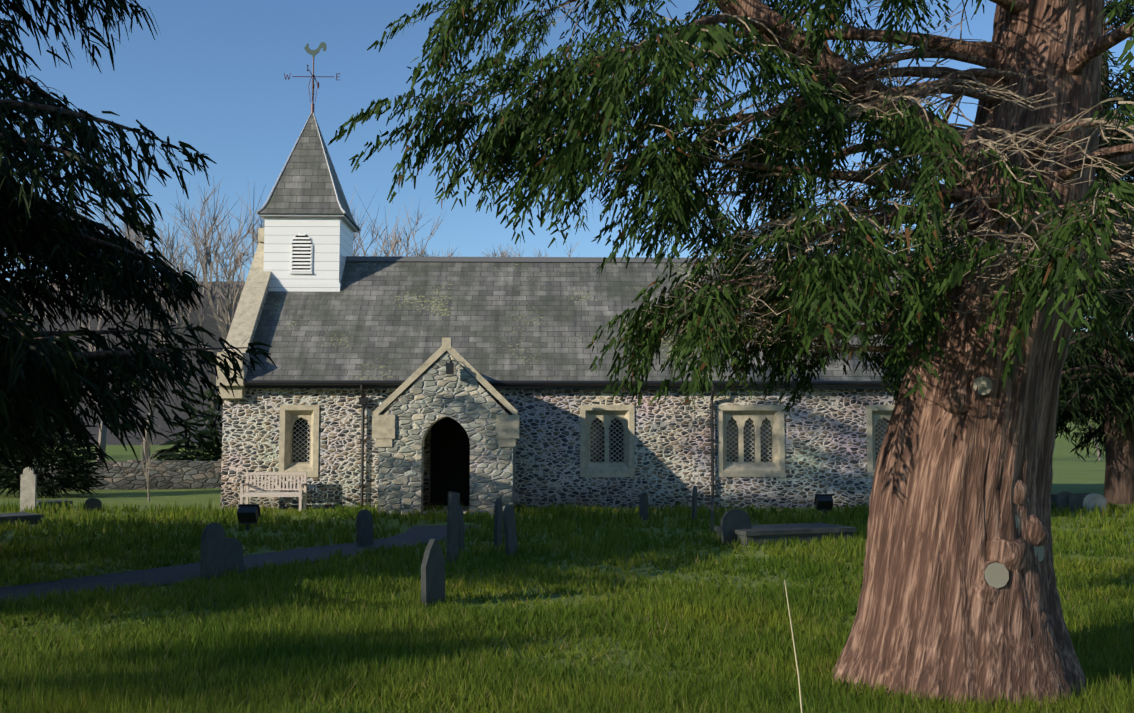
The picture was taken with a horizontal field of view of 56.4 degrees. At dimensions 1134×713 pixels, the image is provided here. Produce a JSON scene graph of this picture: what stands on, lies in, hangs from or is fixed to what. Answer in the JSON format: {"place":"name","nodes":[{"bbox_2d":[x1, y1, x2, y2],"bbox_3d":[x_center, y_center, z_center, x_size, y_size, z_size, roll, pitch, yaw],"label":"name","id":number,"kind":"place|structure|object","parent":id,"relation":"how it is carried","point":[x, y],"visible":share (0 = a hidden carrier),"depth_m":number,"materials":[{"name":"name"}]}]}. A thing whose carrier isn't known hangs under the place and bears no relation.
{"place":"outdoors","nodes":[
{"label":"outdoors","id":0,"kind":"place"},
{"bbox_2d":[0,525,477,604],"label":"path","id":1,"kind":"structure","parent":0,"point":[179,573],"depth_m":13.45,"materials":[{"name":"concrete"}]},
{"bbox_2d":[258,114,359,230],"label":"spire","id":2,"kind":"structure","parent":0,"point":[304,185],"depth_m":28.59,"materials":[{"name":"grey"}]},
{"bbox_2d":[0,281,1133,712],"bbox_3d":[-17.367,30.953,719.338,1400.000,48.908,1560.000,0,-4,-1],"label":"ground","id":3,"kind":"structure","parent":0,"point":[1072,473],"depth_m":22.53,"materials":[{"name":"green plant"}]},
{"bbox_2d":[0,512,43,524],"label":"ledger","id":4,"kind":"object","parent":3,"relation":"on","point":[31,518],"visible":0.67,"depth_m":19.84,"materials":[{"name":"stone"}]},
{"bbox_2d":[20,467,36,511],"bbox_3d":[-11.537,3.016,22.662,0.320,1.301,0.055,0,-3,1],"label":"gravestone","id":5,"kind":"object","parent":3,"relation":"on","point":[28,482],"visible":0.78,"depth_m":22.64,"materials":[{"name":"stone"}]},
{"bbox_2d":[36,499,71,507],"bbox_3d":[-12.178,3.587,25.047,0.726,0.350,0.780,3,-5,-35],"label":"ledger","id":6,"kind":"object","parent":3,"relation":"on","point":[60,501],"visible":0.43,"depth_m":24.80,"materials":[{"name":"stone"}]},
{"bbox_2d":[0,417,109,498],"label":"bush","id":7,"kind":"object","parent":3,"relation":"on","point":[83,478],"visible":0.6,"depth_m":30.31,"materials":[{"name":"green plant"}]},
{"bbox_2d":[84,498,101,512],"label":"gravestone","id":8,"kind":"object","parent":3,"relation":"on","point":[93,503],"visible":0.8,"depth_m":23.28,"materials":[{"name":"stone"}]},
{"bbox_2d":[0,459,221,489],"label":"boundary wall","id":9,"kind":"structure","parent":3,"relation":"on","point":[165,474],"depth_m":35.34,"materials":[{"name":"grey stone"}]},
{"bbox_2d":[0,385,222,460],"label":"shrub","id":10,"kind":"object","parent":3,"relation":"on","point":[211,441],"visible":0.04,"depth_m":40.10,"materials":[{"name":"green plant"}]},
{"bbox_2d":[0,0,276,476],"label":"yew","id":11,"kind":"object","parent":3,"relation":"on","point":[37,391],"depth_m":13.54,"materials":[{"name":"green plant"}]},
{"bbox_2d":[200,523,225,579],"bbox_3d":[-4.247,2.485,12.701,0.055,0.970,0.550,-2,-6,7],"label":"gravestone","id":12,"kind":"object","parent":3,"relation":"on","point":[213,546],"visible":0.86,"depth_m":12.65,"materials":[{"name":"stone"}]},
{"bbox_2d":[225,538,243,573],"bbox_3d":[-4.186,2.635,13.180,0.056,0.754,0.500,-5,-2,14],"label":"gravestone","id":13,"kind":"object","parent":3,"relation":"on","point":[234,553],"visible":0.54,"depth_m":13.22,"materials":[{"name":"stone"}]},
{"bbox_2d":[239,522,256,530],"bbox_3d":[-5.894,3.186,19.549,0.320,0.260,0.060,0,-4,-1],"label":"floodlight","id":14,"kind":"object","parent":3,"relation":"on","point":[247,525],"visible":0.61,"depth_m":19.54,"materials":[{"name":"black metal"}]},
{"bbox_2d":[237,504,260,521],"bbox_3d":[-5.894,2.912,19.578,0.380,0.280,0.220,0,31,-1],"label":"floodlight","id":15,"kind":"object","parent":14,"relation":"attached to","point":[248,512],"visible":1,"depth_m":19.50,"materials":[{"name":"black metal"}]},
{"bbox_2d":[240,472,306,510],"bbox_3d":[-6.883,3.171,24.829,1.420,0.880,0.560,0,-4,-1],"label":"bench","id":16,"kind":"object","parent":3,"relation":"on","point":[247,494],"visible":0.96,"depth_m":25.06,"materials":[{"name":"beige wood"}]},
{"bbox_2d":[356,509,372,546],"bbox_3d":[-3.248,2.912,17.018,0.055,0.896,0.500,-5,-7,14],"label":"gravestone","id":17,"kind":"object","parent":3,"relation":"on","point":[364,524],"visible":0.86,"depth_m":16.97,"materials":[{"name":"stone"}]},
{"bbox_2d":[421,539,444,607],"bbox_3d":[-1.379,2.371,10.920,0.055,0.976,0.550,-2,-2,13],"label":"gravestone","id":18,"kind":"object","parent":3,"relation":"on","point":[433,575],"visible":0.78,"depth_m":10.85,"materials":[{"name":"stone"}]},
{"bbox_2d":[378,351,512,515],"bbox_3d":[-2.666,1.888,23.448,2.940,3.980,0.450,0,-4,-1],"label":"church porch","id":19,"kind":"object","parent":3,"relation":"on","point":[436,392],"visible":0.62,"depth_m":23.23,"materials":[{"name":"stone"}]},
{"bbox_2d":[422,416,469,513],"bbox_3d":[-2.692,2.674,24.447,2.100,2.540,2.440,0,-4,-1],"label":"porch lining","id":20,"kind":"object","parent":19,"relation":"in","point":[466,508],"visible":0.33,"depth_m":23.70,"materials":[{"name":"beige stone"}]},
{"bbox_2d":[372,338,519,446],"bbox_3d":[-2.664,0.796,23.460,3.220,2.400,0.410,0,-4,-1],"label":"porch gable coping","id":21,"kind":"object","parent":19,"relation":"attached to","point":[507,430],"visible":0.92,"depth_m":23.24,"materials":[{"name":"beige stone"}]},
{"bbox_2d":[446,357,453,373],"bbox_3d":[-2.556,0.197,23.172,0.160,0.392,0.322,0,-4,-1],"label":"porch lantern","id":22,"kind":"object","parent":19,"relation":"attached to","point":[449,367],"visible":0.98,"depth_m":23.01,"materials":[{"name":"black metal"}]},
{"bbox_2d":[430,417,469,505],"bbox_3d":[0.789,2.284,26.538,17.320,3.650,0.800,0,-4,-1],"label":"doorway","id":23,"kind":"structure","parent":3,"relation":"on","point":[450,456],"depth_m":26.02,"materials":[{"name":"black"}]},
{"bbox_2d":[446,491,459,564],"bbox_3d":[-1.585,2.542,14.710,0.055,1.302,0.500,-1,-10,7],"label":"gravestone","id":24,"kind":"object","parent":3,"relation":"on","point":[453,507],"visible":0.64,"depth_m":14.61,"materials":[{"name":"stone"}]},
{"bbox_2d":[459,506,464,551],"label":"gravestone","id":25,"kind":"object","parent":3,"relation":"on","point":[461,531],"visible":0.49,"depth_m":16.36,"materials":[{"name":"stone"}]},
{"bbox_2d":[494,498,502,547],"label":"gravestone","id":26,"kind":"object","parent":3,"relation":"on","point":[498,515],"visible":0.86,"depth_m":17.09,"materials":[{"name":"stone"}]},
{"bbox_2d":[503,504,517,557],"bbox_3d":[-0.827,2.732,15.662,0.056,1.084,0.500,-5,1,11],"label":"gravestone","id":27,"kind":"object","parent":3,"relation":"on","point":[510,534],"visible":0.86,"depth_m":15.55,"materials":[{"name":"stone"}]},
{"bbox_2d":[513,447,515,507],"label":"porch sides","id":28,"kind":"object","parent":3,"relation":"on","point":[514,453],"visible":0.04,"depth_m":24.74,"materials":[{"name":"grey stone"}]},
{"bbox_2d":[479,384,521,423],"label":"porch roof","id":29,"kind":"structure","parent":28,"relation":"on","point":[503,407],"depth_m":23.61,"materials":[{"name":"stone"}]},
{"bbox_2d":[220,284,896,507],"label":"church walls","id":30,"kind":"structure","parent":3,"relation":"on","point":[825,441],"depth_m":25.78,"materials":[{"name":"grey stone"}]},
{"bbox_2d":[216,228,270,398],"bbox_3d":[-8.163,-1.125,29.030,0.650,4.780,7.200,0,-4,-1],"label":"gable coping","id":31,"kind":"object","parent":30,"relation":"attached to","point":[244,321],"visible":0.29,"depth_m":26.70,"materials":[{"name":"beige stone"}]},
{"bbox_2d":[278,405,319,476],"bbox_3d":[-6.487,2.051,25.697,0.950,1.750,0.195,0,-4,-1],"label":"window frame","id":32,"kind":"object","parent":30,"relation":"attached to","point":[286,465],"visible":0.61,"depth_m":25.64,"materials":[{"name":"beige stone"}]},
{"bbox_2d":[290,414,310,462],"bbox_3d":[-6.490,2.010,25.828,0.490,1.190,0.100,0,-4,-1],"label":"tracery window","id":33,"kind":"structure","parent":32,"relation":"in","point":[294,417],"depth_m":25.81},
{"bbox_2d":[292,417,309,461],"bbox_3d":[-6.492,2.016,25.908,0.510,1.210,0.020,0,-4,-1],"label":"window glass","id":34,"kind":"object","parent":33,"relation":"in","point":[301,441],"visible":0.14,"depth_m":25.89,"materials":[{"name":"black glass"}]},
{"bbox_2d":[381,397,400,414],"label":"porch roof","id":35,"kind":"structure","parent":30,"relation":"attached to","point":[385,411],"depth_m":23.55,"materials":[{"name":"stone"}]},
{"bbox_2d":[245,261,927,383],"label":"roof","id":36,"kind":"structure","parent":30,"relation":"on","point":[508,321],"depth_m":27.20,"materials":[{"name":"stone"}]},
{"bbox_2d":[264,217,352,291],"bbox_3d":[-7.088,-2.614,29.168,2.100,2.310,2.100,0,-4,-1],"label":"bell turret","id":37,"kind":"object","parent":36,"relation":"on","point":[331,238],"visible":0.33,"depth_m":28.19,"materials":[{"name":"white wood"}]},
{"bbox_2d":[290,233,312,273],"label":"louvre slats","id":38,"kind":"object","parent":37,"relation":"attached to","point":[308,263],"visible":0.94,"depth_m":28.14,"materials":[{"name":"white wood"}]},
{"bbox_2d":[256,113,360,231],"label":"spire trim","id":39,"kind":"structure","parent":37,"relation":"on","point":[343,217],"depth_m":28.53,"materials":[{"name":"grey metal"}]},
{"bbox_2d":[284,57,339,113],"bbox_3d":[-7.114,-7.461,29.529,1.121,1.830,1.121,-4,-6,43],"label":"weather vane","id":40,"kind":"object","parent":39,"relation":"on","point":[312,103],"visible":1,"depth_m":29.53,"materials":[{"name":"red metal"}]},
{"bbox_2d":[304,42,326,57],"bbox_3d":[-7.043,-8.587,29.614,0.630,0.450,0.016,0,-4,-1],"label":"weathercock","id":41,"kind":"object","parent":40,"relation":"attached to","point":[313,53],"visible":0.98,"depth_m":29.61,"materials":[{"name":"green metal"}]},
{"bbox_2d":[580,405,634,476],"bbox_3d":[0.981,2.064,25.879,1.330,1.750,0.195,0,-4,-1],"label":"window frame","id":42,"kind":"object","parent":30,"relation":"attached to","point":[625,469],"visible":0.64,"depth_m":25.82,"materials":[{"name":"beige stone"}]},
{"bbox_2d":[589,415,624,462],"bbox_3d":[0.978,2.024,26.010,0.870,1.190,0.100,0,-4,-1],"label":"tracery window","id":43,"kind":"structure","parent":42,"relation":"in","point":[606,420],"depth_m":25.99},
{"bbox_2d":[590,417,622,461],"bbox_3d":[0.976,2.030,26.090,0.890,1.210,0.020,0,-4,-1],"label":"window glass","id":44,"kind":"object","parent":43,"relation":"in","point":[597,440],"depth_m":26.07,"materials":[{"name":"black glass"}]},
{"bbox_2d":[717,405,784,476],"bbox_3d":[4.500,2.071,25.965,1.650,1.750,0.195,0,-4,-1],"label":"window frame","id":45,"kind":"object","parent":30,"relation":"attached to","point":[776,468],"visible":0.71,"depth_m":25.91,"materials":[{"name":"beige stone"}]},
{"bbox_2d":[725,415,773,462],"bbox_3d":[4.497,2.030,26.096,1.190,1.190,0.100,0,-4,-1],"label":"tracery window","id":46,"kind":"structure","parent":45,"relation":"in","point":[740,420],"depth_m":26.07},
{"bbox_2d":[726,418,771,461],"bbox_3d":[4.495,2.036,26.175,1.210,1.210,0.020,0,-4,-1],"label":"window glass","id":47,"kind":"object","parent":46,"relation":"in","point":[749,439],"visible":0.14,"depth_m":26.16,"materials":[{"name":"black glass"}]},
{"bbox_2d":[866,405,894,476],"bbox_3d":[8.104,2.077,26.052,1.500,1.750,0.195,0,-4,-1],"label":"window frame","id":48,"kind":"object","parent":30,"relation":"attached to","point":[872,411],"visible":0.18,"depth_m":25.98,"materials":[{"name":"beige stone"}]},
{"bbox_2d":[874,415,890,462],"bbox_3d":[8.101,2.037,26.183,1.040,1.190,0.100,0,-4,-1],"label":"tracery window","id":49,"kind":"structure","parent":48,"relation":"in","point":[879,417],"depth_m":26.16,"materials":[{"name":"beige stone"}]},
{"bbox_2d":[875,418,888,459],"bbox_3d":[8.099,2.043,26.263,1.060,1.210,0.020,0,-4,-1],"label":"window glass","id":50,"kind":"object","parent":49,"relation":"in","point":[881,426],"depth_m":26.26,"materials":[{"name":"grey glass"}]},
{"bbox_3d":[0.988,-0.765,30.941,17.940,5.013,0.070,0,40,-1],"label":"roof","id":51,"kind":"object","parent":30,"relation":"attached to","visible":0},
{"bbox_2d":[345,256,794,262],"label":"ridge tiles","id":52,"kind":"object","parent":51,"relation":"on","point":[486,259],"depth_m":29.23,"materials":[{"name":"grey tile"}]},
{"bbox_2d":[0,178,1131,501],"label":"bare trees","id":53,"kind":"object","parent":3,"relation":"on","point":[253,234],"depth_m":56.56,"materials":[{"name":"brown plant"}]},
{"bbox_2d":[0,496,1133,712],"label":"grass","id":54,"kind":"structure","parent":3,"relation":"on","point":[397,681],"depth_m":9.52,"materials":[{"name":"green plant"}]},
{"bbox_2d":[243,380,898,507],"bbox_3d":[1.152,2.164,25.607,17.820,3.150,0.388,0,-4,-1],"label":"gutter and downpipes","id":55,"kind":"object","parent":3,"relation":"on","point":[495,384],"visible":0.83,"depth_m":25.56,"materials":[{"name":"black metal"}]},
{"bbox_2d":[639,492,648,520],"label":"gravestone","id":56,"kind":"object","parent":3,"relation":"on","point":[643,505],"visible":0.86,"depth_m":21.80,"materials":[{"name":"stone"}]},
{"bbox_2d":[692,486,696,522],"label":"gravestone","id":57,"kind":"object","parent":3,"relation":"on","point":[694,504],"visible":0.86,"depth_m":21.07,"materials":[{"name":"stone"}]},
{"bbox_2d":[711,499,713,532],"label":"gravestone","id":58,"kind":"object","parent":3,"relation":"on","point":[712,513],"visible":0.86,"depth_m":18.80,"materials":[{"name":"stone"}]},
{"bbox_2d":[328,0,1133,710],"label":"yew tree","id":59,"kind":"object","parent":3,"relation":"on","point":[498,144],"depth_m":6.95,"materials":[{"name":"green plant"}]},
{"bbox_2d":[941,385,1050,622],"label":"tree burls","id":60,"kind":"object","parent":59,"relation":"attached to","point":[1009,555],"visible":0.52,"depth_m":6.89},
{"bbox_2d":[970,375,1042,589],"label":"branch collars","id":61,"kind":"object","parent":59,"relation":"attached to","point":[987,562],"visible":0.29,"depth_m":7.04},
{"bbox_2d":[973,376,1043,587],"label":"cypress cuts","id":62,"kind":"object","parent":59,"relation":"attached to","point":[996,574],"visible":0.73,"depth_m":6.83,"materials":[{"name":"beige wood"}]},
{"bbox_2d":[720,509,751,544],"bbox_3d":[2.752,2.906,17.162,0.620,0.858,0.055,0,-7,-33],"label":"gravestone","id":63,"kind":"object","parent":3,"relation":"on","point":[732,521],"visible":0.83,"depth_m":17.11,"materials":[{"name":"stone"}]},
{"bbox_2d":[714,523,856,545],"bbox_3d":[3.635,3.055,17.624,2.095,0.430,1.030,2,-5,-21],"label":"ledger","id":64,"kind":"object","parent":3,"relation":"on","point":[802,531],"visible":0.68,"depth_m":17.24,"materials":[{"name":"stone"}]},
{"bbox_2d":[784,580,802,712],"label":"dry grass stalks","id":65,"kind":"object","parent":3,"relation":"on","point":[794,652],"visible":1,"depth_m":2.33,"materials":[{"name":"beige plant"}]},
{"bbox_2d":[814,494,833,508],"bbox_3d":[5.682,3.219,23.390,0.380,0.280,0.220,0,31,-1],"label":"floodlight head","id":66,"kind":"object","parent":3,"relation":"on","point":[823,501],"visible":0.96,"depth_m":23.31},
{"bbox_2d":[945,0,1133,503],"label":"conifer","id":67,"kind":"object","parent":3,"relation":"on","point":[1076,416],"depth_m":26.62,"materials":[{"name":"green plant"}]},
{"bbox_2d":[1051,494,1056,508],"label":"gravestone","id":68,"kind":"object","parent":3,"relation":"on","point":[1053,497],"visible":0.14,"depth_m":24.44,"materials":[{"name":"stone"}]},
{"bbox_2d":[1056,491,1069,511],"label":"gravestone","id":69,"kind":"object","parent":3,"relation":"on","point":[1062,498],"visible":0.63,"depth_m":23.47,"materials":[{"name":"stone"}]},
{"bbox_2d":[1068,493,1089,511],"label":"gravestone","id":70,"kind":"object","parent":3,"relation":"on","point":[1076,499],"visible":0.5,"depth_m":23.47,"materials":[{"name":"stone"}]},
{"bbox_2d":[1041,215,1133,566],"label":"trunk","id":71,"kind":"object","parent":3,"relation":"on","point":[1056,365],"visible":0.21,"depth_m":7.67,"materials":[{"name":"brown plant"}]},
{"bbox_2d":[1083,493,1106,510],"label":"gravestone","id":72,"kind":"object","parent":3,"relation":"on","point":[1091,500],"visible":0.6,"depth_m":23.50,"materials":[{"name":"stone"}]},
{"bbox_2d":[1062,329,1133,463],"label":"conifer foliage","id":73,"kind":"object","parent":3,"relation":"on","point":[1075,436],"depth_m":34.89,"materials":[{"name":"green plant"}]},
{"bbox_2d":[0,0,1133,338],"label":"sky","id":74,"kind":"structure","parent":0,"point":[213,81],"materials":[{"name":"blue"}]},
{"bbox_2d":[713,0,990,195],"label":"branch","id":75,"kind":"object","parent":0,"point":[759,9],"visible":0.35,"depth_m":7.41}
]}

